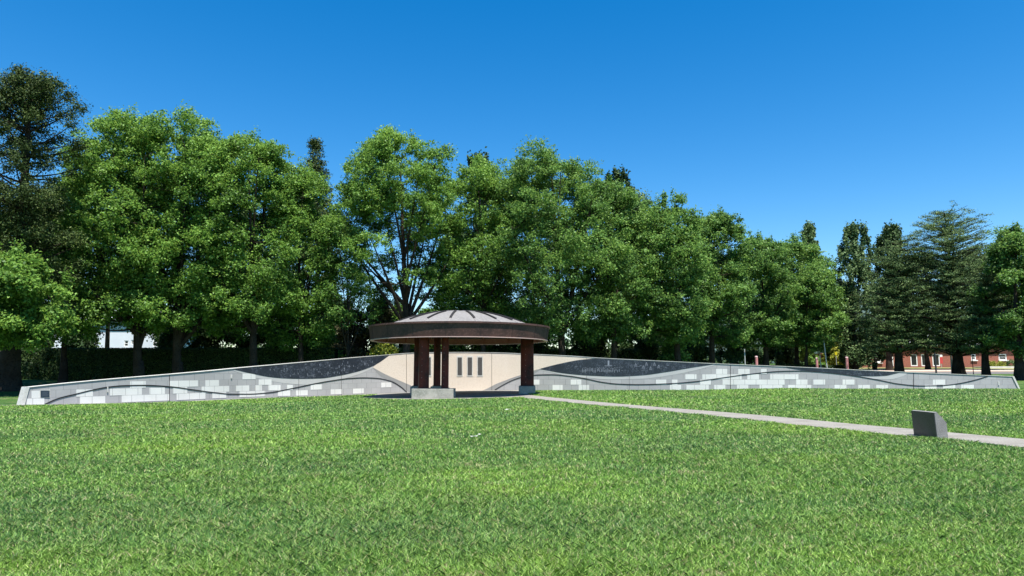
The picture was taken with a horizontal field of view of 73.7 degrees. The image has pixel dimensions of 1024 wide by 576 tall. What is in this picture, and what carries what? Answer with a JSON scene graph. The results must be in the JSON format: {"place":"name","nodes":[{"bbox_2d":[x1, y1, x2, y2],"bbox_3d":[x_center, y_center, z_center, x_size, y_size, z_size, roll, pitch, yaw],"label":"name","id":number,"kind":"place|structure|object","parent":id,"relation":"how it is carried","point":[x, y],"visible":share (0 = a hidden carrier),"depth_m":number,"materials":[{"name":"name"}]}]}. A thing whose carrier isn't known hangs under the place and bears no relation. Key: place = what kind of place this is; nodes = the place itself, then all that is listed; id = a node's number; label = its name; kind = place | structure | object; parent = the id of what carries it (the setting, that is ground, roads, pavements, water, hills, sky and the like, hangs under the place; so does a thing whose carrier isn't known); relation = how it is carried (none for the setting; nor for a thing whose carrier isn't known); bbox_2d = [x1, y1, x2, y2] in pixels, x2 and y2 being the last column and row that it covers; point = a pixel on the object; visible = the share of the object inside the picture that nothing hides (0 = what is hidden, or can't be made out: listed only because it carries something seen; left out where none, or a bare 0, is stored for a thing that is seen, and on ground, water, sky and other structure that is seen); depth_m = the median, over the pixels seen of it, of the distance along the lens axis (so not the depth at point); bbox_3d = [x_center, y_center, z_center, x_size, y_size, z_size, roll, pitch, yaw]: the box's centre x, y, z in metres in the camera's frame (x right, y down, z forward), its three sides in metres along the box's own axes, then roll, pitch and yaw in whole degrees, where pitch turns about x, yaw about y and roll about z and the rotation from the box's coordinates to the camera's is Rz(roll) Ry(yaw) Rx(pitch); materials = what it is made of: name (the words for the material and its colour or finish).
{"place":"outdoors","nodes":[
{"label":"outdoors","id":0,"kind":"place"},
{"bbox_2d":[0,390,529,405],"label":"paving","id":1,"kind":"structure","parent":0,"point":[492,394],"depth_m":43.26,"materials":[{"name":"concrete"}]},
{"bbox_2d":[368,310,549,398],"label":"domed pavilion","id":2,"kind":"structure","parent":1,"relation":"on","point":[422,332],"depth_m":40.04,"materials":[{"name":"brown wood"}]},
{"bbox_2d":[0,364,1023,575],"bbox_3d":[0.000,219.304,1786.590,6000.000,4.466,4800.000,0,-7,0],"label":"ground","id":3,"kind":"structure","parent":0,"point":[8,398],"depth_m":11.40,"materials":[{"name":"green plant"}]},
{"bbox_2d":[0,108,39,185],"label":"evergreen tree","id":4,"kind":"object","parent":3,"relation":"on","point":[3,169],"visible":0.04,"depth_m":50.30,"materials":[{"name":"green plant"}]},
{"bbox_2d":[22,337,54,347],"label":"shrub","id":5,"kind":"object","parent":3,"relation":"on","point":[49,345],"visible":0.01,"depth_m":60.80,"materials":[{"name":"green plant"}]},
{"bbox_2d":[0,234,80,353],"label":"broadleaf tree","id":6,"kind":"object","parent":3,"relation":"on","point":[25,286],"visible":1,"depth_m":39.02,"materials":[{"name":"green plant"}]},
{"bbox_2d":[0,62,93,391],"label":"evergreen tree","id":7,"kind":"object","parent":3,"relation":"on","point":[29,214],"visible":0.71,"depth_m":43.67,"materials":[{"name":"green plant"}]},
{"bbox_2d":[27,169,133,382],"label":"broadleaf tree","id":8,"kind":"object","parent":3,"relation":"on","point":[63,375],"visible":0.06,"depth_m":51.60,"materials":[{"name":"green plant"}]},
{"bbox_2d":[67,331,101,347],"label":"shrub","id":9,"kind":"object","parent":3,"relation":"on","point":[79,344],"visible":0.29,"depth_m":60.91,"materials":[{"name":"green plant"}]},
{"bbox_2d":[46,175,165,347],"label":"broadleaf tree","id":10,"kind":"object","parent":3,"relation":"on","point":[107,340],"depth_m":77.62,"materials":[{"name":"green plant"}]},
{"bbox_2d":[51,317,191,347],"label":"white building","id":11,"kind":"structure","parent":3,"relation":"on","point":[121,339],"depth_m":94.84,"materials":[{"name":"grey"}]},
{"bbox_2d":[38,102,234,376],"bbox_3d":[-27.985,-3.375,50.867,13.110,21.828,11.819,0,-7,0],"label":"broadleaf tree","id":12,"kind":"object","parent":3,"relation":"on","point":[98,179],"visible":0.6,"depth_m":48.56,"materials":[{"name":"green plant"}]},
{"bbox_2d":[153,314,202,347],"bbox_3d":[-29.390,4.984,59.575,4.984,6.448,4.700,4,-8,-30],"label":"shrub","id":13,"kind":"object","parent":3,"relation":"on","point":[164,341],"visible":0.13,"depth_m":58.71,"materials":[{"name":"green plant"}]},
{"bbox_2d":[21,347,338,380],"bbox_3d":[-27.655,6.662,57.328,25.429,3.497,1.974,1,-7,-4],"label":"clipped hedge","id":14,"kind":"object","parent":3,"relation":"on","point":[88,363],"visible":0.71,"depth_m":56.45,"materials":[{"name":"green plant"}]},
{"bbox_2d":[91,99,273,372],"bbox_3d":[-24.727,-3.535,52.516,11.554,22.621,11.891,-4,-8,28],"label":"broadleaf tree","id":15,"kind":"object","parent":3,"relation":"on","point":[202,146],"visible":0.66,"depth_m":50.19,"materials":[{"name":"green plant"}]},
{"bbox_2d":[156,190,272,347],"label":"broadleaf tree","id":16,"kind":"object","parent":3,"relation":"on","point":[199,198],"visible":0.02,"depth_m":74.13,"materials":[{"name":"green plant"}]},
{"bbox_2d":[185,320,259,347],"bbox_3d":[-25.615,4.804,61.010,6.255,8.312,4.753,-3,-7,20],"label":"shrub","id":17,"kind":"object","parent":3,"relation":"on","point":[211,342],"visible":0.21,"depth_m":60.35,"materials":[{"name":"green plant"}]},
{"bbox_2d":[167,128,308,365],"bbox_3d":[-21.162,-2.548,53.705,10.573,21.221,10.496,0,-7,0],"label":"broadleaf tree","id":18,"kind":"object","parent":3,"relation":"on","point":[246,307],"visible":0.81,"depth_m":52.04,"materials":[{"name":"green plant"}]},
{"bbox_2d":[249,306,303,347],"bbox_3d":[-20.520,5.051,59.828,5.087,7.530,4.183,-4,-8,30],"label":"shrub","id":19,"kind":"object","parent":3,"relation":"on","point":[261,341],"visible":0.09,"depth_m":59.46,"materials":[{"name":"green plant"}]},
{"bbox_2d":[225,154,346,361],"bbox_3d":[-18.460,-1.475,56.722,10.327,19.776,9.313,0,-7,0],"label":"broadleaf tree","id":20,"kind":"object","parent":3,"relation":"on","point":[312,186],"visible":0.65,"depth_m":55.38,"materials":[{"name":"green plant"}]},
{"bbox_2d":[256,193,352,331],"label":"broadleaf tree","id":21,"kind":"object","parent":3,"relation":"on","point":[328,197],"visible":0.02,"depth_m":78.38,"materials":[{"name":"green plant"}]},
{"bbox_2d":[294,314,345,358],"bbox_3d":[-17.656,5.494,60.523,4.857,6.680,5.044,-4,-8,28],"label":"shrub","id":22,"kind":"object","parent":3,"relation":"on","point":[327,344],"visible":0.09,"depth_m":60.07,"materials":[{"name":"green plant"}]},
{"bbox_2d":[292,135,353,316],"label":"conifer tree","id":23,"kind":"object","parent":3,"relation":"on","point":[314,145],"visible":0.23,"depth_m":71.72,"materials":[{"name":"green plant"}]},
{"bbox_2d":[323,297,351,354],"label":"shrub","id":24,"kind":"object","parent":3,"relation":"on","point":[335,323],"visible":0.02,"depth_m":67.54,"materials":[{"name":"green plant"}]},
{"bbox_2d":[314,218,384,357],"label":"broadleaf tree","id":25,"kind":"object","parent":3,"relation":"on","point":[339,314],"visible":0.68,"depth_m":55.66,"materials":[{"name":"green plant"}]},
{"bbox_2d":[331,307,369,357],"bbox_3d":[-14.824,5.379,63.786,5.636,7.279,4.443,0,-7,0],"label":"shrub","id":26,"kind":"object","parent":3,"relation":"on","point":[359,347],"visible":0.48,"depth_m":63.23,"materials":[{"name":"green plant"}]},
{"bbox_2d":[364,297,396,355],"bbox_3d":[-12.065,4.815,63.034,4.219,8.383,4.081,0,-7,0],"label":"shrub","id":27,"kind":"object","parent":3,"relation":"on","point":[386,316],"visible":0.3,"depth_m":62.29,"materials":[{"name":"green plant"}]},
{"bbox_2d":[366,342,398,355],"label":"shrub","id":28,"kind":"object","parent":3,"relation":"on","point":[383,349],"visible":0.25,"depth_m":56.20,"materials":[{"name":"green plant"}]},
{"bbox_2d":[318,124,473,352],"bbox_3d":[-10.085,-2.787,57.970,12.934,22.687,12.692,5,-9,-38],"label":"broadleaf tree","id":29,"kind":"object","parent":3,"relation":"on","point":[367,210],"visible":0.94,"depth_m":56.56,"materials":[{"name":"green plant"}]},
{"bbox_2d":[389,303,413,348],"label":"shrub","id":30,"kind":"object","parent":3,"relation":"on","point":[400,346],"visible":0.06,"depth_m":67.67,"materials":[{"name":"green plant"}]},
{"bbox_2d":[418,307,442,348],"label":"shrub","id":31,"kind":"object","parent":3,"relation":"on","point":[424,311],"visible":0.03,"depth_m":69.55,"materials":[{"name":"green plant"}]},
{"bbox_2d":[428,233,470,308],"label":"broadleaf tree","id":32,"kind":"object","parent":3,"relation":"on","point":[458,298],"visible":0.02,"depth_m":83.58,"materials":[{"name":"green plant"}]},
{"bbox_2d":[414,153,530,351],"bbox_3d":[-3.483,-1.774,60.298,10.283,20.896,10.370,4,-8,-32],"label":"broadleaf tree","id":33,"kind":"object","parent":3,"relation":"on","point":[482,179],"visible":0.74,"depth_m":59.11,"materials":[{"name":"green plant"}]},
{"bbox_2d":[449,308,496,349],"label":"shrub","id":34,"kind":"object","parent":3,"relation":"on","point":[466,348],"visible":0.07,"depth_m":65.53,"materials":[{"name":"green plant"}]},
{"bbox_2d":[458,146,503,312],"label":"evergreen tree","id":35,"kind":"object","parent":3,"relation":"on","point":[486,156],"visible":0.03,"depth_m":79.21,"materials":[{"name":"green plant"}]},
{"bbox_2d":[489,303,538,352],"bbox_3d":[-0.097,5.425,65.583,6.001,7.913,4.573,0,-7,0],"label":"shrub","id":36,"kind":"object","parent":3,"relation":"on","point":[507,347],"visible":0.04,"depth_m":64.93,"materials":[{"name":"green plant"}]},
{"bbox_2d":[16,352,1019,404],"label":"memorial wall","id":37,"kind":"structure","parent":3,"relation":"on","point":[394,373],"depth_m":48.33,"materials":[{"name":"grey stone"}]},
{"bbox_2d":[483,180,574,345],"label":"broadleaf tree","id":38,"kind":"object","parent":3,"relation":"on","point":[513,296],"visible":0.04,"depth_m":78.92,"materials":[{"name":"green plant"}]},
{"bbox_2d":[396,348,693,361],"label":"clipped hedge","id":39,"kind":"object","parent":3,"relation":"on","point":[623,353],"visible":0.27,"depth_m":67.02,"materials":[{"name":"green plant"}]},
{"bbox_2d":[535,335,557,348],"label":"shrub","id":40,"kind":"object","parent":3,"relation":"on","point":[543,345],"visible":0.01,"depth_m":66.78,"materials":[{"name":"green plant"}]},
{"bbox_2d":[472,135,638,354],"bbox_3d":[3.594,-2.258,59.883,14.042,21.734,14.398,0,-7,0],"label":"broadleaf tree","id":41,"kind":"object","parent":3,"relation":"on","point":[530,218],"visible":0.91,"depth_m":56.92,"materials":[{"name":"green plant"}]},
{"bbox_2d":[569,327,610,357],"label":"shrub","id":42,"kind":"object","parent":3,"relation":"on","point":[602,346],"visible":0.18,"depth_m":67.16,"materials":[{"name":"green plant"}]},
{"bbox_2d":[549,171,674,358],"bbox_3d":[9.125,-0.966,60.574,11.843,19.171,10.340,0,-7,0],"label":"broadleaf tree","id":43,"kind":"object","parent":3,"relation":"on","point":[624,219],"visible":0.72,"depth_m":58.82,"materials":[{"name":"green plant"}]},
{"bbox_2d":[591,164,644,348],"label":"evergreen tree","id":44,"kind":"object","parent":3,"relation":"on","point":[621,175],"visible":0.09,"depth_m":77.41,"materials":[{"name":"green plant"}]},
{"bbox_2d":[219,330,1023,363],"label":"distant trees","id":45,"kind":"object","parent":3,"relation":"on","point":[567,343],"visible":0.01,"depth_m":145.45,"materials":[{"name":"green plant"}]},
{"bbox_2d":[618,319,662,356],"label":"shrub","id":46,"kind":"object","parent":3,"relation":"on","point":[645,349],"visible":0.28,"depth_m":68.41,"materials":[{"name":"green plant"}]},
{"bbox_2d":[621,187,681,346],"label":"broadleaf tree","id":47,"kind":"object","parent":3,"relation":"on","point":[642,194],"depth_m":80.81,"materials":[{"name":"green plant"}]},
{"bbox_2d":[622,184,722,361],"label":"broadleaf tree","id":48,"kind":"object","parent":3,"relation":"on","point":[680,247],"visible":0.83,"depth_m":60.40,"materials":[{"name":"green plant"}]},
{"bbox_2d":[656,335,692,361],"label":"shrub","id":49,"kind":"object","parent":3,"relation":"on","point":[668,352],"visible":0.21,"depth_m":65.03,"materials":[{"name":"green plant"}]},
{"bbox_2d":[684,331,716,362],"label":"shrub","id":50,"kind":"object","parent":3,"relation":"on","point":[701,353],"visible":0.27,"depth_m":72.26,"materials":[{"name":"green plant"}]},
{"bbox_2d":[661,237,751,359],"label":"broadleaf tree","id":51,"kind":"object","parent":3,"relation":"on","point":[716,345],"visible":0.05,"depth_m":91.33,"materials":[{"name":"green plant"}]},
{"bbox_2d":[674,205,765,362],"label":"broadleaf tree","id":52,"kind":"object","parent":3,"relation":"on","point":[732,284],"visible":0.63,"depth_m":67.36,"materials":[{"name":"green plant"}]},
{"bbox_2d":[715,326,762,364],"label":"shrub","id":53,"kind":"object","parent":3,"relation":"on","point":[731,355],"visible":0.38,"depth_m":78.81,"materials":[{"name":"green plant"}]},
{"bbox_2d":[723,231,811,365],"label":"broadleaf tree","id":54,"kind":"object","parent":3,"relation":"on","point":[766,328],"visible":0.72,"depth_m":76.62,"materials":[{"name":"green plant"}]},
{"bbox_2d":[759,336,803,364],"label":"shrub","id":55,"kind":"object","parent":3,"relation":"on","point":[786,356],"visible":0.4,"depth_m":90.41,"materials":[{"name":"green plant"}]},
{"bbox_2d":[752,230,848,364],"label":"broadleaf tree","id":56,"kind":"object","parent":3,"relation":"on","point":[798,248],"visible":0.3,"depth_m":83.00,"materials":[{"name":"green plant"}]},
{"bbox_2d":[770,364,845,368],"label":"clipped hedge","id":57,"kind":"object","parent":3,"relation":"on","point":[832,366],"visible":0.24,"depth_m":83.36,"materials":[{"name":"green plant"}]},
{"bbox_2d":[792,343,825,364],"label":"shrub","id":58,"kind":"object","parent":3,"relation":"on","point":[811,360],"visible":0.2,"depth_m":94.70,"materials":[{"name":"green plant"}]},
{"bbox_2d":[786,257,851,366],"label":"broadleaf tree","id":59,"kind":"object","parent":3,"relation":"on","point":[815,275],"visible":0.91,"depth_m":79.02,"materials":[{"name":"green plant"}]},
{"bbox_2d":[823,341,827,367],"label":"slender pole","id":60,"kind":"object","parent":3,"relation":"on","point":[825,355],"visible":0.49,"depth_m":77.59,"materials":[{"name":"silver metal"}]},
{"bbox_2d":[845,357,848,368],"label":"bollard","id":61,"kind":"object","parent":3,"relation":"on","point":[846,362],"visible":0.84,"depth_m":75.43,"materials":[{"name":"pink paint"}]},
{"bbox_2d":[827,219,879,369],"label":"poplar tree","id":62,"kind":"object","parent":3,"relation":"on","point":[854,248],"visible":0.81,"depth_m":83.64,"materials":[{"name":"green plant"}]},
{"bbox_2d":[870,218,908,369],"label":"evergreen tree","id":63,"kind":"object","parent":3,"relation":"on","point":[889,232],"visible":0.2,"depth_m":92.52,"materials":[{"name":"green plant"}]},
{"bbox_2d":[844,232,955,371],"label":"cedar tree","id":64,"kind":"object","parent":3,"relation":"on","point":[894,288],"visible":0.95,"depth_m":73.49,"materials":[{"name":"green plant"}]},
{"bbox_2d":[911,410,947,438],"bbox_3d":[10.411,3.449,17.031,0.308,0.755,0.950,0,-7,0],"label":"granite marker","id":65,"kind":"object","parent":3,"relation":"on","point":[928,423],"visible":0.7,"depth_m":16.83,"materials":[{"name":"grey stone"}]},
{"bbox_2d":[934,353,936,372],"bbox_3d":[39.470,7.332,63.580,0.257,2.583,0.270,0,-7,0],"label":"slender pole","id":66,"kind":"object","parent":3,"relation":"on","point":[935,363],"visible":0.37,"depth_m":63.56,"materials":[{"name":"black metal"}]},
{"bbox_2d":[902,250,969,369],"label":"broadleaf tree","id":67,"kind":"object","parent":3,"relation":"on","point":[926,352],"visible":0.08,"depth_m":97.37,"materials":[{"name":"green plant"}]},
{"bbox_2d":[861,335,1013,367],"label":"brick building","id":68,"kind":"structure","parent":3,"relation":"on","point":[915,361],"depth_m":111.43,"materials":[{"name":"red brick"}]},
{"bbox_2d":[910,354,917,365],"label":"window","id":69,"kind":"structure","parent":68,"relation":"in","point":[914,362],"depth_m":111.49,"materials":[{"name":"white paint"}]},
{"bbox_2d":[921,354,924,365],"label":"window","id":70,"kind":"structure","parent":68,"relation":"in","point":[922,355],"depth_m":111.51,"materials":[{"name":"white paint"}]},
{"bbox_2d":[932,354,939,365],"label":"window","id":71,"kind":"structure","parent":68,"relation":"in","point":[937,355],"depth_m":111.51,"materials":[{"name":"white paint"}]},
{"bbox_2d":[971,354,977,360],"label":"window","id":72,"kind":"structure","parent":68,"relation":"in","point":[974,357],"depth_m":111.51,"materials":[{"name":"white paint"}]},
{"bbox_2d":[998,354,1008,360],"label":"window","id":73,"kind":"structure","parent":68,"relation":"in","point":[1003,358],"depth_m":111.56,"materials":[{"name":"white paint"}]},
{"bbox_2d":[886,200,1021,373],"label":"cedar tree","id":74,"kind":"object","parent":3,"relation":"on","point":[951,257],"visible":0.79,"depth_m":71.59,"materials":[{"name":"green plant"}]},
{"bbox_2d":[948,243,1019,369],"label":"broadleaf tree","id":75,"kind":"object","parent":3,"relation":"on","point":[981,253],"visible":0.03,"depth_m":96.64,"materials":[{"name":"green plant"}]},
{"bbox_2d":[951,256,1019,374],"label":"cedar tree","id":76,"kind":"object","parent":3,"relation":"on","point":[982,320],"visible":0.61,"depth_m":65.72,"materials":[{"name":"green plant"}]},
{"bbox_2d":[966,222,1023,380],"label":"broadleaf tree","id":77,"kind":"object","parent":3,"relation":"on","point":[1006,251],"visible":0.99,"depth_m":62.11,"materials":[{"name":"green plant"}]},
{"bbox_2d":[993,287,1023,333],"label":"broadleaf tree","id":78,"kind":"object","parent":3,"relation":"on","point":[1019,300],"visible":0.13,"depth_m":65.78,"materials":[{"name":"green plant"}]},
{"bbox_2d":[0,0,1023,348],"label":"sky","id":79,"kind":"structure","parent":0,"point":[780,115],"materials":[{"name":"blue"}]},
{"bbox_2d":[395,280,930,363],"bbox_3d":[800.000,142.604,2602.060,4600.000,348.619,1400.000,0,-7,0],"label":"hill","id":80,"kind":"structure","parent":0,"point":[863,311],"depth_m":2203.86,"materials":[{"name":"green plant"}]},
{"bbox_2d":[526,395,1023,446],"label":"path","id":81,"kind":"structure","parent":0,"point":[1018,442],"depth_m":21.25,"materials":[{"name":"concrete"}]},
{"bbox_2d":[859,367,1013,369],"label":"verge","id":82,"kind":"structure","parent":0,"point":[949,368],"depth_m":103.61,"materials":[{"name":"green plant"}]},
{"bbox_2d":[741,269,794,362],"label":"broadleaf tree","id":83,"kind":"object","parent":82,"relation":"on","point":[754,348],"visible":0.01,"depth_m":105.17,"materials":[{"name":"green plant"}]},
{"bbox_2d":[795,220,820,279],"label":"poplar tree","id":84,"kind":"object","parent":82,"relation":"on","point":[809,231],"visible":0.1,"depth_m":101.12,"materials":[{"name":"green plant"}]},
{"bbox_2d":[821,337,851,368],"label":"shrub","id":85,"kind":"object","parent":82,"relation":"on","point":[831,357],"visible":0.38,"depth_m":96.71,"materials":[{"name":"yellow plant"}]},
{"bbox_2d":[857,322,892,369],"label":"broadleaf tree","id":86,"kind":"object","parent":82,"relation":"on","point":[881,357],"visible":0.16,"depth_m":96.66,"materials":[{"name":"green plant"}]},
{"bbox_2d":[939,355,942,367],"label":"red notice board","id":87,"kind":"object","parent":82,"relation":"on","point":[941,359],"visible":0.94,"depth_m":107.39,"materials":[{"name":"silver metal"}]},
{"bbox_2d":[974,366,1013,367],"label":"garden bed kerb","id":88,"kind":"structure","parent":82,"relation":"on","point":[998,367],"depth_m":105.32,"materials":[{"name":"concrete"}]},
{"bbox_2d":[997,360,1006,365],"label":"round bush","id":89,"kind":"object","parent":82,"relation":"on","point":[1001,363],"visible":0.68,"depth_m":107.33,"materials":[{"name":"yellow plant"}]},
{"bbox_2d":[1004,359,1013,365],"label":"round bush","id":90,"kind":"object","parent":82,"relation":"on","point":[1009,362],"visible":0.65,"depth_m":107.09,"materials":[{"name":"green plant"}]},
{"bbox_2d":[876,370,1013,371],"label":"pavement","id":91,"kind":"structure","parent":0,"point":[949,370],"depth_m":89.83,"materials":[{"name":"beige concrete"}]},
{"bbox_2d":[921,372,1013,373],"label":"road","id":92,"kind":"structure","parent":0,"point":[974,372],"depth_m":84.44,"materials":[{"name":"grey asphalt"}]}
]}

